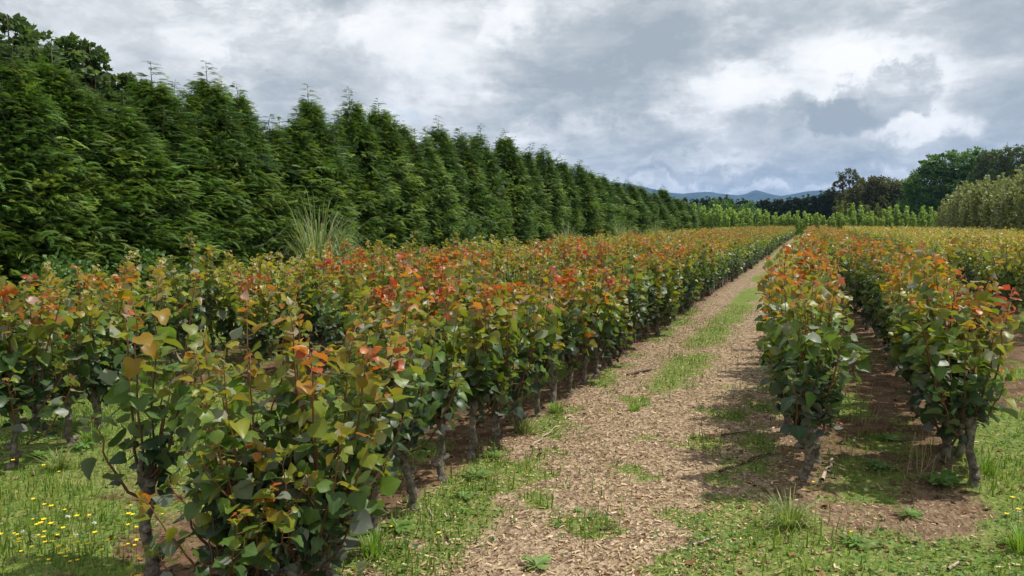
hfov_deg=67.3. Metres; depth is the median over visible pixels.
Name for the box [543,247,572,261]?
poplar shrub
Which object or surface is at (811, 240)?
poplar shrub
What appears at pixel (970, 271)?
poplar shrub
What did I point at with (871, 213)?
young willow
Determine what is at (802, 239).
poplar shrub
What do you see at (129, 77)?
poplar tree
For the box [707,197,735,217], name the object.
rounded tree
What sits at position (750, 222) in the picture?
young willow
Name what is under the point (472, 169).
cypress tree
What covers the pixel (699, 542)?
fallen stick
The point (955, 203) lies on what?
osier bush
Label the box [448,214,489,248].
weedy bush
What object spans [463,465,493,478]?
weed plant
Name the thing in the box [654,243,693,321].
poplar shrub
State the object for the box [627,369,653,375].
fallen stick
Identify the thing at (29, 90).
cypress tree
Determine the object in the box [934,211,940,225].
young willow
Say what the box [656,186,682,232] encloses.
cypress tree
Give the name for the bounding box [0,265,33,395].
poplar shrub
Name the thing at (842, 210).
olive willow
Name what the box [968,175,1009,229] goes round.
osier bush
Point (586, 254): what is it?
poplar shrub
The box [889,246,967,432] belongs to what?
poplar shrub
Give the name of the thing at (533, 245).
poplar shrub
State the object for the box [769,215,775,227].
young willow
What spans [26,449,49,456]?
weed plant
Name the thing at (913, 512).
weed plant
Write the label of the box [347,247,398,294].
poplar shrub
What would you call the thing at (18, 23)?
poplar tree
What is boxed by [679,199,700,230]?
cypress tree
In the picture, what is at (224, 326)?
poplar shrub
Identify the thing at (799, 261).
poplar shrub
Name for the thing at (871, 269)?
poplar shrub
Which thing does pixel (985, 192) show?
osier bush
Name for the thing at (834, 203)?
shelterbelt tree
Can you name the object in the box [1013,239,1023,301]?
poplar shrub
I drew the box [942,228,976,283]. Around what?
poplar shrub
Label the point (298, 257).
poplar shrub
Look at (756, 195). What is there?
hills
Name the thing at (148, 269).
poplar shrub
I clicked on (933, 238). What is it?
poplar shrubbery
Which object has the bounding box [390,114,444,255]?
cypress tree
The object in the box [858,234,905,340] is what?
poplar shrub
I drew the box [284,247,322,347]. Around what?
poplar shrub
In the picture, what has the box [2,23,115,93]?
poplar tree
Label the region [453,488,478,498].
weed plant
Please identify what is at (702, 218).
young willow
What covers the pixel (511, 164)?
cypress tree
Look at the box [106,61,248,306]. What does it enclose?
cypress tree
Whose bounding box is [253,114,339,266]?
cypress tree
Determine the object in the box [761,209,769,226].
young willow
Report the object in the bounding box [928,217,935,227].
young willow
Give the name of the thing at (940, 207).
osier bush
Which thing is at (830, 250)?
poplar shrub
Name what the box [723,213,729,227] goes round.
young willow
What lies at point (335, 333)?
poplar shrub
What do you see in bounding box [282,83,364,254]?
cypress tree
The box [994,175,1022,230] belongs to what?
osier bush
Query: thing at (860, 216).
young willow
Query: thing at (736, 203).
shelterbelt tree
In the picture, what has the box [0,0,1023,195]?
sky
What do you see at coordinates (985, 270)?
poplar shrub
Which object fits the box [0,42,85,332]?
cypress tree
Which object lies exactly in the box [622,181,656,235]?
cypress tree
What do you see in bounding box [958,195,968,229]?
osier bush
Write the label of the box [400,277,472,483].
poplar shrub
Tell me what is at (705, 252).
poplar shrub
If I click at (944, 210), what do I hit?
osier bush
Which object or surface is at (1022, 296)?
poplar shrub
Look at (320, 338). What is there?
poplar shrub
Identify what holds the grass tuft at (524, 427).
on the ground at (740, 289)
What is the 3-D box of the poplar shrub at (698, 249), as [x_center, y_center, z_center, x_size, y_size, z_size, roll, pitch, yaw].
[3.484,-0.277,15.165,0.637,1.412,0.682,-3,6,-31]
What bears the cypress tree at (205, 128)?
on the ground at (740, 289)
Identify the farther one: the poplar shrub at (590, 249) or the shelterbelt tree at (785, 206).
the shelterbelt tree at (785, 206)
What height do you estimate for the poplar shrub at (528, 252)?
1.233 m
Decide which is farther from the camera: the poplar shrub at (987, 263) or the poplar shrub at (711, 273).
the poplar shrub at (711, 273)
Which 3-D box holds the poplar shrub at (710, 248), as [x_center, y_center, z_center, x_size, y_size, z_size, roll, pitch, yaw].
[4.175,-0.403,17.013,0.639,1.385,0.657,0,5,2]
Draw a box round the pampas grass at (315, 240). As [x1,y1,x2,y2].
[259,188,376,277]
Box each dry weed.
[850,380,883,434]
[906,432,938,480]
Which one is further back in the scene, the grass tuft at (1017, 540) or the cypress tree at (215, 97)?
the cypress tree at (215, 97)
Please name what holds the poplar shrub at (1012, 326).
on the ground at (740, 289)
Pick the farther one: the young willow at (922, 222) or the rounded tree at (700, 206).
the rounded tree at (700, 206)
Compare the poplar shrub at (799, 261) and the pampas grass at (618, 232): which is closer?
the poplar shrub at (799, 261)
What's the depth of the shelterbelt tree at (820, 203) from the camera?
174.35 m
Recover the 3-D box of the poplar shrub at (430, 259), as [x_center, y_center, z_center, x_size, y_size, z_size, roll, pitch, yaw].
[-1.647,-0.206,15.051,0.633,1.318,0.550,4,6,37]
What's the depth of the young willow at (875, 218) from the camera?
90.15 m
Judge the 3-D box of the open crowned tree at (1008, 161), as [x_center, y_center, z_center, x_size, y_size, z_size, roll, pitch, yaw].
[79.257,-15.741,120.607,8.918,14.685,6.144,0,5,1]
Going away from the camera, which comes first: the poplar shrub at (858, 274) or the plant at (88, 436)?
the plant at (88, 436)
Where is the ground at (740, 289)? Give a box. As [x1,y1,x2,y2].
[0,235,1023,575]
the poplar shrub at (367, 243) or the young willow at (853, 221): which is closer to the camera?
the poplar shrub at (367, 243)
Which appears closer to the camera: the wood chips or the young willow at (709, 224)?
the wood chips
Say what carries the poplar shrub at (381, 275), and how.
on the ground at (740, 289)
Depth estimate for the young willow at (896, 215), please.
88.56 m
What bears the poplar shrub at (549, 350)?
on the ground at (740, 289)
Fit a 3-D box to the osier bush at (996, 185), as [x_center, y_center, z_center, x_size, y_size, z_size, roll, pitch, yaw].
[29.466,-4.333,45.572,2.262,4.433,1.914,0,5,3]
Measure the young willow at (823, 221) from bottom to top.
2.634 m
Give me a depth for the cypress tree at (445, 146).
24.47 m
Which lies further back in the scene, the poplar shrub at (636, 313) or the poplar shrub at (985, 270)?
the poplar shrub at (985, 270)
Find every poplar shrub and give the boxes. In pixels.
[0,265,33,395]
[0,273,81,468]
[0,278,64,432]
[13,278,110,447]
[36,261,93,356]
[47,260,143,429]
[77,268,205,575]
[89,264,140,344]
[94,267,161,392]
[115,250,162,358]
[116,482,281,575]
[146,259,199,383]
[149,231,220,374]
[152,290,340,575]
[157,270,205,362]
[162,265,201,354]
[189,293,414,575]
[189,404,388,575]
[191,269,229,351]
[205,263,249,363]
[221,253,270,364]
[223,250,264,345]
[230,271,281,374]
[249,253,279,339]
[255,251,293,358]
[256,273,311,377]
[268,269,305,326]
[269,257,300,294]
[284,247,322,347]
[284,255,319,275]
[284,259,341,372]
[296,244,332,328]
[307,319,424,535]
[312,269,379,377]
[317,249,369,367]
[323,238,356,293]
[324,257,349,309]
[334,279,413,389]
[340,245,405,373]
[340,276,442,394]
[340,276,469,510]
[346,257,374,304]
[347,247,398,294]
[351,247,370,265]
[359,240,382,265]
[363,245,418,323]
[365,240,388,263]
[369,246,407,272]
[371,249,415,282]
[385,231,422,291]
[395,246,468,377]
[396,250,426,266]
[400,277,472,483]
[405,265,446,314]
[406,252,451,310]
[412,242,443,270]
[413,256,485,396]
[421,244,435,269]
[431,245,466,268]
[435,274,518,459]
[437,247,507,323]
[441,229,471,257]
[442,279,477,340]
[443,238,467,263]
[446,260,494,398]
[455,249,482,302]
[459,247,497,284]
[465,274,533,444]
[467,241,511,282]
[477,234,503,252]
[477,242,499,255]
[479,267,564,430]
[485,259,537,350]
[489,267,532,339]
[491,253,525,286]
[493,248,516,281]
[495,236,516,256]
[498,252,564,338]
[500,257,538,278]
[503,241,525,256]
[506,241,548,282]
[508,270,569,417]
[515,246,539,275]
[515,250,529,265]
[518,263,561,312]
[522,270,595,402]
[523,243,556,283]
[526,265,614,392]
[530,264,564,320]
[531,238,552,253]
[535,241,560,276]
[536,252,578,294]
[542,238,582,294]
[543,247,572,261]
[546,236,583,274]
[560,258,598,293]
[565,263,626,384]
[570,267,629,370]
[573,242,609,293]
[574,263,620,378]
[575,240,602,262]
[578,245,613,274]
[578,252,610,276]
[586,244,642,358]
[591,243,619,273]
[594,241,626,274]
[594,277,634,365]
[604,253,648,352]
[608,257,661,347]
[611,238,632,262]
[611,252,653,342]
[614,236,647,261]
[617,240,652,271]
[635,244,669,338]
[638,257,674,331]
[642,243,685,335]
[642,245,685,327]
[653,252,681,325]
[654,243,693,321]
[655,239,700,318]
[656,236,691,310]
[667,241,702,313]
[667,251,697,308]
[672,241,709,303]
[679,240,709,310]
[685,239,703,306]
[690,239,710,301]
[690,239,716,297]
[699,247,717,299]
[754,246,830,419]
[755,273,867,480]
[756,275,872,463]
[759,256,825,361]
[763,270,837,448]
[763,278,824,434]
[767,244,824,330]
[768,243,820,296]
[782,241,826,273]
[790,243,841,281]
[792,237,832,273]
[793,235,847,301]
[796,259,841,346]
[798,234,825,256]
[798,235,815,245]
[802,235,828,266]
[804,242,836,299]
[843,235,872,304]
[845,245,861,309]
[845,245,879,329]
[846,241,861,307]
[848,237,880,315]
[853,248,874,320]
[857,236,893,325]
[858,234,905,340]
[859,246,897,337]
[863,249,893,333]
[866,241,914,350]
[869,256,890,359]
[875,266,903,369]
[877,240,921,319]
[879,239,926,297]
[881,253,935,368]
[882,266,944,405]
[885,237,961,417]
[886,241,955,342]
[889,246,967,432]
[899,259,951,299]
[900,242,1006,462]
[902,282,1020,486]
[920,284,1021,456]
[924,278,995,445]
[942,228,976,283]
[950,230,984,292]
[950,232,978,282]
[961,238,992,291]
[962,231,995,296]
[970,240,1001,282]
[973,241,1002,288]
[977,235,1023,310]
[978,246,999,305]
[980,241,1013,307]
[993,233,1023,318]
[996,245,1020,312]
[1003,237,1022,313]
[1011,256,1023,300]
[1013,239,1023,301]
[1014,287,1023,307]
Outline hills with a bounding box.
[606,181,908,223]
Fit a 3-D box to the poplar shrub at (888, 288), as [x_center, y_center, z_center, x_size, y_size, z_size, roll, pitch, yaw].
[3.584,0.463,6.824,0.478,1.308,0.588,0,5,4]
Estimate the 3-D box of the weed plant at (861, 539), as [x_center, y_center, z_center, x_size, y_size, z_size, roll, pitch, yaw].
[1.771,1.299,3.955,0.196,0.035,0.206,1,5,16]
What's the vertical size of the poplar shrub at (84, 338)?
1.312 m
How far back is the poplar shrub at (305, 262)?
11.64 m
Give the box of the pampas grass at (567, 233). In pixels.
[547,221,588,245]
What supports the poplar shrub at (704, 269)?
on the ground at (740, 289)
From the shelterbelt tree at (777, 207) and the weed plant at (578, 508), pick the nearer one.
the weed plant at (578, 508)
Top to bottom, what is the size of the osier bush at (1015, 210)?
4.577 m
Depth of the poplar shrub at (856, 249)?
13.39 m
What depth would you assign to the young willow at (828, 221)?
91.51 m
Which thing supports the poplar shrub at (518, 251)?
on the ground at (740, 289)
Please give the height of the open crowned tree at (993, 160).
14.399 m
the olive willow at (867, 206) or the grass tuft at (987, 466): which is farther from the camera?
the olive willow at (867, 206)
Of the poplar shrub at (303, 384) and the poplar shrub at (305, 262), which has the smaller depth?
the poplar shrub at (303, 384)
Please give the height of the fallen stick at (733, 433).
0.017 m
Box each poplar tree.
[0,12,72,87]
[0,24,18,70]
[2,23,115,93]
[49,44,131,113]
[98,71,137,114]
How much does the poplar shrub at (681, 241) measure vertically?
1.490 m
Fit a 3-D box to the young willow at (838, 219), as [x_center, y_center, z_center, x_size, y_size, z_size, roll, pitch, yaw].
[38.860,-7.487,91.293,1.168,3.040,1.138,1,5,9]
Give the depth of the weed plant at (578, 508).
4.47 m
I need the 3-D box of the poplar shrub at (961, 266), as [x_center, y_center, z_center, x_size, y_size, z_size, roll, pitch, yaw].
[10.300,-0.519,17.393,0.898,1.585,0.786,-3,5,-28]
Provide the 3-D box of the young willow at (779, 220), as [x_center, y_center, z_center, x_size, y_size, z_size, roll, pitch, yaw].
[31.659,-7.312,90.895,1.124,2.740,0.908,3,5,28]
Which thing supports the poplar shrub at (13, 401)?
on the ground at (740, 289)
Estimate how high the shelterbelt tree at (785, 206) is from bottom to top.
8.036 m
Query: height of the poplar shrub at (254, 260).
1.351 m
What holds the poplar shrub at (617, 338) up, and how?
on the ground at (740, 289)
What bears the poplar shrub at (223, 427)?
on the ground at (740, 289)
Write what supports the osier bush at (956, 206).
on the ground at (740, 289)
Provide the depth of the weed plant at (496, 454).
5.37 m
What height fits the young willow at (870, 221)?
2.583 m
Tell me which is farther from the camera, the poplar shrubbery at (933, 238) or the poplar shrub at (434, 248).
the poplar shrubbery at (933, 238)
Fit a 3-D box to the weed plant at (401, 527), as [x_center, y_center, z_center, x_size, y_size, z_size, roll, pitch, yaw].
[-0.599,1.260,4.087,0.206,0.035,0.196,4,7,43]
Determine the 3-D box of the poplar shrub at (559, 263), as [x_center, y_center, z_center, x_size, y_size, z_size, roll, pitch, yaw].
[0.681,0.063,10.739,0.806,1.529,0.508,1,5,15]
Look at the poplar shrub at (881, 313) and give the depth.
8.60 m
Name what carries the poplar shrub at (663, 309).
on the ground at (740, 289)
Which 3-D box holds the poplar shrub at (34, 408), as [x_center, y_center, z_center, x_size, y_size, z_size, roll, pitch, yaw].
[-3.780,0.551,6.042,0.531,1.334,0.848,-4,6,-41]
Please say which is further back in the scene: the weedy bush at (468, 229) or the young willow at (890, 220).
the young willow at (890, 220)
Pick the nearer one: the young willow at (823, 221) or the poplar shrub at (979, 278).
the poplar shrub at (979, 278)
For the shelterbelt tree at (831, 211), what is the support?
on the ground at (740, 289)
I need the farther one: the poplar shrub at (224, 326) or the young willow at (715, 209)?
the young willow at (715, 209)
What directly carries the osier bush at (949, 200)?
on the ground at (740, 289)
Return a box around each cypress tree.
[0,35,115,328]
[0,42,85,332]
[0,110,48,332]
[0,164,29,267]
[8,48,148,300]
[34,70,174,322]
[65,93,221,324]
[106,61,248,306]
[149,80,258,308]
[174,60,285,290]
[214,81,301,276]
[248,108,358,251]
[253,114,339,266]
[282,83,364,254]
[324,86,409,262]
[327,114,386,259]
[364,98,431,257]
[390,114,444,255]
[390,128,467,252]
[421,115,478,248]
[449,127,500,246]
[461,125,513,248]
[489,132,540,254]
[508,143,555,245]
[529,144,574,250]
[551,155,588,239]
[566,160,605,243]
[585,165,621,240]
[595,172,629,232]
[609,177,641,233]
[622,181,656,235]
[635,184,664,231]
[647,190,675,235]
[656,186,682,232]
[671,195,692,231]
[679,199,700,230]
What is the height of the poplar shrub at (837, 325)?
1.361 m
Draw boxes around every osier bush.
[935,198,944,226]
[936,206,946,228]
[941,196,952,227]
[942,190,955,225]
[944,205,950,227]
[945,195,953,227]
[946,186,962,226]
[950,180,975,227]
[952,184,978,226]
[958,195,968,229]
[959,182,980,227]
[964,180,982,199]
[967,175,991,226]
[967,181,989,227]
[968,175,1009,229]
[978,172,1015,228]
[979,192,997,228]
[986,177,1003,227]
[988,178,1007,228]
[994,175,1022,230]
[995,164,1023,230]
[1001,183,1019,229]
[1008,186,1023,230]
[1011,173,1023,229]
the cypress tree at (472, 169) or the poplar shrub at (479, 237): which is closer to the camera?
the poplar shrub at (479, 237)
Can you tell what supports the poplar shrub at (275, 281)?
on the ground at (740, 289)
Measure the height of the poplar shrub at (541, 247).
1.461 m
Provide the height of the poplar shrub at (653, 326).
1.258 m
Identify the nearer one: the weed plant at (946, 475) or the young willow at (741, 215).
the weed plant at (946, 475)
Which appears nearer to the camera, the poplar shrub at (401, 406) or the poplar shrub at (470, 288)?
the poplar shrub at (401, 406)
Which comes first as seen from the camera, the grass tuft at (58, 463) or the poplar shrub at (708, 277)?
the grass tuft at (58, 463)
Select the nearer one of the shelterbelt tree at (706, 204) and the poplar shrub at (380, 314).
the poplar shrub at (380, 314)
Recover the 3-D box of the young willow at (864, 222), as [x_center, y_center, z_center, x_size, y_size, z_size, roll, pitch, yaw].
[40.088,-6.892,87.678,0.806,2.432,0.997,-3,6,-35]
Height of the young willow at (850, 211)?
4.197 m
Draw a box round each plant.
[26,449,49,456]
[56,441,101,450]
[74,423,117,444]
[378,518,417,531]
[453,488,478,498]
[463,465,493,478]
[481,450,507,458]
[516,554,551,569]
[569,506,584,512]
[837,532,876,548]
[864,458,897,468]
[873,432,901,439]
[890,505,924,518]
[909,468,963,485]
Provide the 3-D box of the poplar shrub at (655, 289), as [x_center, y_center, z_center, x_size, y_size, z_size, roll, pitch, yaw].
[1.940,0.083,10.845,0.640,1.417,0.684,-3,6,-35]
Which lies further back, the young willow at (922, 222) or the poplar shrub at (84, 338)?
the young willow at (922, 222)
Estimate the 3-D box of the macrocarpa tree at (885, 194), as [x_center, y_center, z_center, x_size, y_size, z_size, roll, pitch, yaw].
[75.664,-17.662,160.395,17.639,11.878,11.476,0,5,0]
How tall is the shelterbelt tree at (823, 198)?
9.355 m
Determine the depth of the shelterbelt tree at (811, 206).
175.16 m
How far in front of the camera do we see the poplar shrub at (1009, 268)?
13.28 m
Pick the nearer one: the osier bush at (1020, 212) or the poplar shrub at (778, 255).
the poplar shrub at (778, 255)
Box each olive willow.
[835,200,847,218]
[857,201,870,215]
[873,203,882,225]
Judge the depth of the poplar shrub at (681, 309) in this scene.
13.87 m
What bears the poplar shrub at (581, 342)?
on the ground at (740, 289)
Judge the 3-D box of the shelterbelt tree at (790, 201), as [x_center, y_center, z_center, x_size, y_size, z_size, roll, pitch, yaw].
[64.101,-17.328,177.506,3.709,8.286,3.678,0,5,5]
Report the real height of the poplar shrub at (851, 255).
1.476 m
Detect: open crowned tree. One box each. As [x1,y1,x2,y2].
[968,146,1010,186]
[988,143,1023,183]
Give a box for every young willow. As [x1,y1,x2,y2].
[698,205,706,228]
[705,211,712,229]
[711,204,722,228]
[713,204,723,224]
[722,207,732,227]
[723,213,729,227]
[730,209,735,225]
[733,212,739,227]
[737,209,745,227]
[741,218,746,226]
[744,208,753,225]
[748,218,752,226]
[754,208,761,226]
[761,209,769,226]
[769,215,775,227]
[776,215,782,226]
[782,211,792,226]
[792,210,799,235]
[798,216,802,236]
[801,211,809,236]
[809,214,812,226]
[812,213,819,227]
[820,215,826,226]
[826,213,834,225]
[829,216,836,227]
[835,212,843,228]
[840,216,848,228]
[847,202,856,223]
[848,213,856,226]
[855,205,864,225]
[859,217,867,227]
[864,211,873,219]
[866,216,874,226]
[873,216,877,227]
[878,216,885,227]
[882,206,892,226]
[887,212,893,227]
[891,204,901,226]
[901,205,909,226]
[908,212,916,227]
[917,205,927,227]
[919,215,926,227]
[927,207,936,226]
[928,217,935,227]
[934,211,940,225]
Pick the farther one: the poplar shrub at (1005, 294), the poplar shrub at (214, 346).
the poplar shrub at (1005, 294)
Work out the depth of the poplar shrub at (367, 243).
13.60 m
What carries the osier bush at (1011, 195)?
on the ground at (740, 289)
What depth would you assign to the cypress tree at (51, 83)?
12.07 m
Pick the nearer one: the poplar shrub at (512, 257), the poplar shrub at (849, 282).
the poplar shrub at (512, 257)
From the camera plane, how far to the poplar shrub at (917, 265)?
7.20 m
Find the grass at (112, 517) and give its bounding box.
[0,301,1023,575]
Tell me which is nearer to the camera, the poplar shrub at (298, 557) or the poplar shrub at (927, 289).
the poplar shrub at (298, 557)
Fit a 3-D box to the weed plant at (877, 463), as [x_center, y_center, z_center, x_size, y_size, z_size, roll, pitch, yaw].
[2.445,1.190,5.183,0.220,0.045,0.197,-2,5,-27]
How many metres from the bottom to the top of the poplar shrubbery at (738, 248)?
1.620 m
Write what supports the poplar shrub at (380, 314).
on the ground at (740, 289)
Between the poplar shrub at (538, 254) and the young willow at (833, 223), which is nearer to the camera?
the poplar shrub at (538, 254)
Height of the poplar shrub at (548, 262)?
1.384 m
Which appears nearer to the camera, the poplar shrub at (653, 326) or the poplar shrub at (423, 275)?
the poplar shrub at (423, 275)
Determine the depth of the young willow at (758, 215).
94.35 m
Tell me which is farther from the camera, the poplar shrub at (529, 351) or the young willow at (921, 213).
the young willow at (921, 213)
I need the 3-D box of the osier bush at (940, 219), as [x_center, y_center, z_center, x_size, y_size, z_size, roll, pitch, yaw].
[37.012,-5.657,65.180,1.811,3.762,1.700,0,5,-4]
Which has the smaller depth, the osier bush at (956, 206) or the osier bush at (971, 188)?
the osier bush at (971, 188)
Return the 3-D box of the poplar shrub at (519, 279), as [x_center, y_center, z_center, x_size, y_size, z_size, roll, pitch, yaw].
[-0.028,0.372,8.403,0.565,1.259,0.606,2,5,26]
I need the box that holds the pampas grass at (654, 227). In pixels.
[644,222,670,233]
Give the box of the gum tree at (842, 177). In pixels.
[824,168,864,196]
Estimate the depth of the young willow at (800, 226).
92.41 m
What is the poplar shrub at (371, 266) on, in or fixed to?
on the ground at (740, 289)
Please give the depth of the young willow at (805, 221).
89.55 m
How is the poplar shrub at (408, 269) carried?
on the ground at (740, 289)
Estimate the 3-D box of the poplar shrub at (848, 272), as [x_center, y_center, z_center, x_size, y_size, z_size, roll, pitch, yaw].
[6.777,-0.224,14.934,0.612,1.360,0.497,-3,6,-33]
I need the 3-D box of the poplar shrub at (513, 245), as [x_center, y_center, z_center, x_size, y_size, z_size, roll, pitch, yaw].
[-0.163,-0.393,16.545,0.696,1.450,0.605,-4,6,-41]
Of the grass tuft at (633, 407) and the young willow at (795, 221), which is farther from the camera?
the young willow at (795, 221)
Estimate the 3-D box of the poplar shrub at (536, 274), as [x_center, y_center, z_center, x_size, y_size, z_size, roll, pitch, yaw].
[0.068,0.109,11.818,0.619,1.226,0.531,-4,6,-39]
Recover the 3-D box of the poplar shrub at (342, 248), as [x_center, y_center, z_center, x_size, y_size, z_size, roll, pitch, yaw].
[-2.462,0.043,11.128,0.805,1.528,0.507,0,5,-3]
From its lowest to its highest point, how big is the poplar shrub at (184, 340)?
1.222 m
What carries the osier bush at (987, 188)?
on the ground at (740, 289)
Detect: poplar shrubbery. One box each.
[471,224,866,295]
[842,225,1023,282]
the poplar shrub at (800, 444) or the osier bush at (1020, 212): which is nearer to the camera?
the poplar shrub at (800, 444)
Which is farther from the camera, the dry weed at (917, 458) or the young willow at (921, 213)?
the young willow at (921, 213)
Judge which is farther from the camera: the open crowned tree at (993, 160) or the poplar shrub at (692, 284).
the open crowned tree at (993, 160)
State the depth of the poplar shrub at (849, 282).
14.69 m
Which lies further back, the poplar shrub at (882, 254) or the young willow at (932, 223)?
the young willow at (932, 223)
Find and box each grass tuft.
[20,440,90,470]
[354,524,402,559]
[501,413,547,434]
[544,399,569,413]
[626,402,642,411]
[743,483,842,530]
[976,455,1003,475]
[990,519,1023,553]
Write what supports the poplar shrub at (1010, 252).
on the ground at (740, 289)
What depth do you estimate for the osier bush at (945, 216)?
62.19 m
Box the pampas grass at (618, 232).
[607,219,639,239]
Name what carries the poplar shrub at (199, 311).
on the ground at (740, 289)
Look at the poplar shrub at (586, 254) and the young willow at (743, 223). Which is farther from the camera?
the young willow at (743, 223)
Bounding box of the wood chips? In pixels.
[280,303,1023,575]
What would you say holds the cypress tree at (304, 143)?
on the ground at (740, 289)
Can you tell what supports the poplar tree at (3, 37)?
on the ground at (740, 289)
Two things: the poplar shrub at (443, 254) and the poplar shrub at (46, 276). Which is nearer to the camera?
the poplar shrub at (46, 276)
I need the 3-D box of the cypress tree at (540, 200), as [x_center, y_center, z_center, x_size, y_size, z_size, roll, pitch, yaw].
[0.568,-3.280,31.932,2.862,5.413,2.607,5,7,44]
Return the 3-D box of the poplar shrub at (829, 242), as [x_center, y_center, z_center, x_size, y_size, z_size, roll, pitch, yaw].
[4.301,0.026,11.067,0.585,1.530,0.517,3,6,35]
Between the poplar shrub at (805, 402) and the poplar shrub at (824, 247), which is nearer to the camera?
the poplar shrub at (805, 402)
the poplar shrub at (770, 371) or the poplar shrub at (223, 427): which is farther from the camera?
the poplar shrub at (770, 371)
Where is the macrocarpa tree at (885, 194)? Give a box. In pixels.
[832,175,910,218]
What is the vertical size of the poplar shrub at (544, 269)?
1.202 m
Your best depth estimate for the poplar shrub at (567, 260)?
10.25 m
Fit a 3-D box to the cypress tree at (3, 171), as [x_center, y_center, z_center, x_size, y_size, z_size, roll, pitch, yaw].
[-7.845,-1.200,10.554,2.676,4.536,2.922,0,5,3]
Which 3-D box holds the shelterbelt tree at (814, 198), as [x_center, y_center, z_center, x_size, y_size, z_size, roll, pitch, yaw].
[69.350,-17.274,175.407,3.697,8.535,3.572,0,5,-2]
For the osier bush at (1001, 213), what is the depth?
42.77 m
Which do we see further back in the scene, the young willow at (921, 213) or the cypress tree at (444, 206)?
the young willow at (921, 213)
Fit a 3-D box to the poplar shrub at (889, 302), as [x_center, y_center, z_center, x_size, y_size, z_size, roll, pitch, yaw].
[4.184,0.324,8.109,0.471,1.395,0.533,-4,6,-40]
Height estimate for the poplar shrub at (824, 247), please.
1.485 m
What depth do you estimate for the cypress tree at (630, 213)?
45.84 m
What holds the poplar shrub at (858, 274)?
on the ground at (740, 289)
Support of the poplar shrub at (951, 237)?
on the ground at (740, 289)
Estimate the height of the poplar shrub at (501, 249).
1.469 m
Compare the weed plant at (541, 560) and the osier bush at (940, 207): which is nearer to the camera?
the weed plant at (541, 560)
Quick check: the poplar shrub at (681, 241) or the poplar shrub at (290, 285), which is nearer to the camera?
the poplar shrub at (290, 285)
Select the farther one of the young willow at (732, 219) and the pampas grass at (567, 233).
the young willow at (732, 219)
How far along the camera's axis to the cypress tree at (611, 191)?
44.00 m
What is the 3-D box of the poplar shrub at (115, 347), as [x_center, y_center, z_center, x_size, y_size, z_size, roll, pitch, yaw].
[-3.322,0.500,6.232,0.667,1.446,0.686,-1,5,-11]
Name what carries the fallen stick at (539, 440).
on the wood chips
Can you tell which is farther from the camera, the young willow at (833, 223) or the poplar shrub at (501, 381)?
the young willow at (833, 223)
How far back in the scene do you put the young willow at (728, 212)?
95.56 m
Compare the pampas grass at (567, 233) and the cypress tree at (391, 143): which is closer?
the cypress tree at (391, 143)
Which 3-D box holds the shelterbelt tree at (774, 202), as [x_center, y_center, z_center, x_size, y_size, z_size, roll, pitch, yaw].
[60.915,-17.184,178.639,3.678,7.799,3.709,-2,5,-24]
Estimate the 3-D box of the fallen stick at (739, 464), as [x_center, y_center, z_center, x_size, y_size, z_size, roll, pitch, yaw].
[1.622,1.192,5.296,0.643,0.033,0.081,-3,6,-33]
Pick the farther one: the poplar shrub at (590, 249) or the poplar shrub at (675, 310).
the poplar shrub at (590, 249)
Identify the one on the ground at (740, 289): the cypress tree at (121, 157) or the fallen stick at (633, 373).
the cypress tree at (121, 157)
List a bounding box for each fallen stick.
[530,426,555,446]
[599,524,618,530]
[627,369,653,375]
[692,535,716,545]
[718,452,779,472]
[722,431,747,435]
[820,457,833,481]
[946,560,959,570]
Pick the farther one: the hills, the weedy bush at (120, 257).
the hills
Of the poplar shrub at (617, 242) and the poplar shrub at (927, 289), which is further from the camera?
the poplar shrub at (617, 242)
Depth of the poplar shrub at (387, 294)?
6.09 m
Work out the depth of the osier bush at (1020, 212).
39.22 m
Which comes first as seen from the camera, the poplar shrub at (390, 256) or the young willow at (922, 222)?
the poplar shrub at (390, 256)
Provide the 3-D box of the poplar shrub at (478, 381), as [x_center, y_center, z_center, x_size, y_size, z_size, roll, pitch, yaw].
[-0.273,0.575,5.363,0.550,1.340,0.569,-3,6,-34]
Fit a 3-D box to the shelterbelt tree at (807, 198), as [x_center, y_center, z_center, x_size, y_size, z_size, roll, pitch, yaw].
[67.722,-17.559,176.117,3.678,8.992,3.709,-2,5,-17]
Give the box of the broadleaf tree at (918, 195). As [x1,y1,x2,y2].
[895,146,1019,223]
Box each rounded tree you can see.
[691,202,710,225]
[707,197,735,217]
[734,200,763,225]
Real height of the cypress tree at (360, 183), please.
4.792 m
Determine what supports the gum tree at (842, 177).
on the ground at (740, 289)
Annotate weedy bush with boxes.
[15,251,111,330]
[95,247,189,324]
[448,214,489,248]
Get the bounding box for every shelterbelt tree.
[697,198,705,214]
[702,194,708,211]
[735,199,741,211]
[758,199,764,212]
[761,199,769,222]
[765,198,774,219]
[769,199,780,223]
[773,199,784,218]
[778,197,786,216]
[779,198,791,216]
[785,196,793,215]
[790,197,798,217]
[792,198,802,220]
[798,195,808,218]
[802,193,812,217]
[807,195,816,217]
[809,195,821,214]
[814,190,826,216]
[820,192,828,221]
[822,190,832,223]
[827,189,836,216]
[830,192,840,219]
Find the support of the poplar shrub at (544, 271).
on the ground at (740, 289)
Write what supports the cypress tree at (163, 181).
on the ground at (740, 289)
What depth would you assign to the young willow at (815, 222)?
88.90 m
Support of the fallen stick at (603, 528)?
on the ground at (740, 289)
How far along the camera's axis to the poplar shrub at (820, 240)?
12.23 m
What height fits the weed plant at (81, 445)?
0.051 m
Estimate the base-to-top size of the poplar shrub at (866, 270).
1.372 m
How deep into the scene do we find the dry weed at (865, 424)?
6.17 m
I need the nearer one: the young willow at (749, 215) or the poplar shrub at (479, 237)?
the poplar shrub at (479, 237)

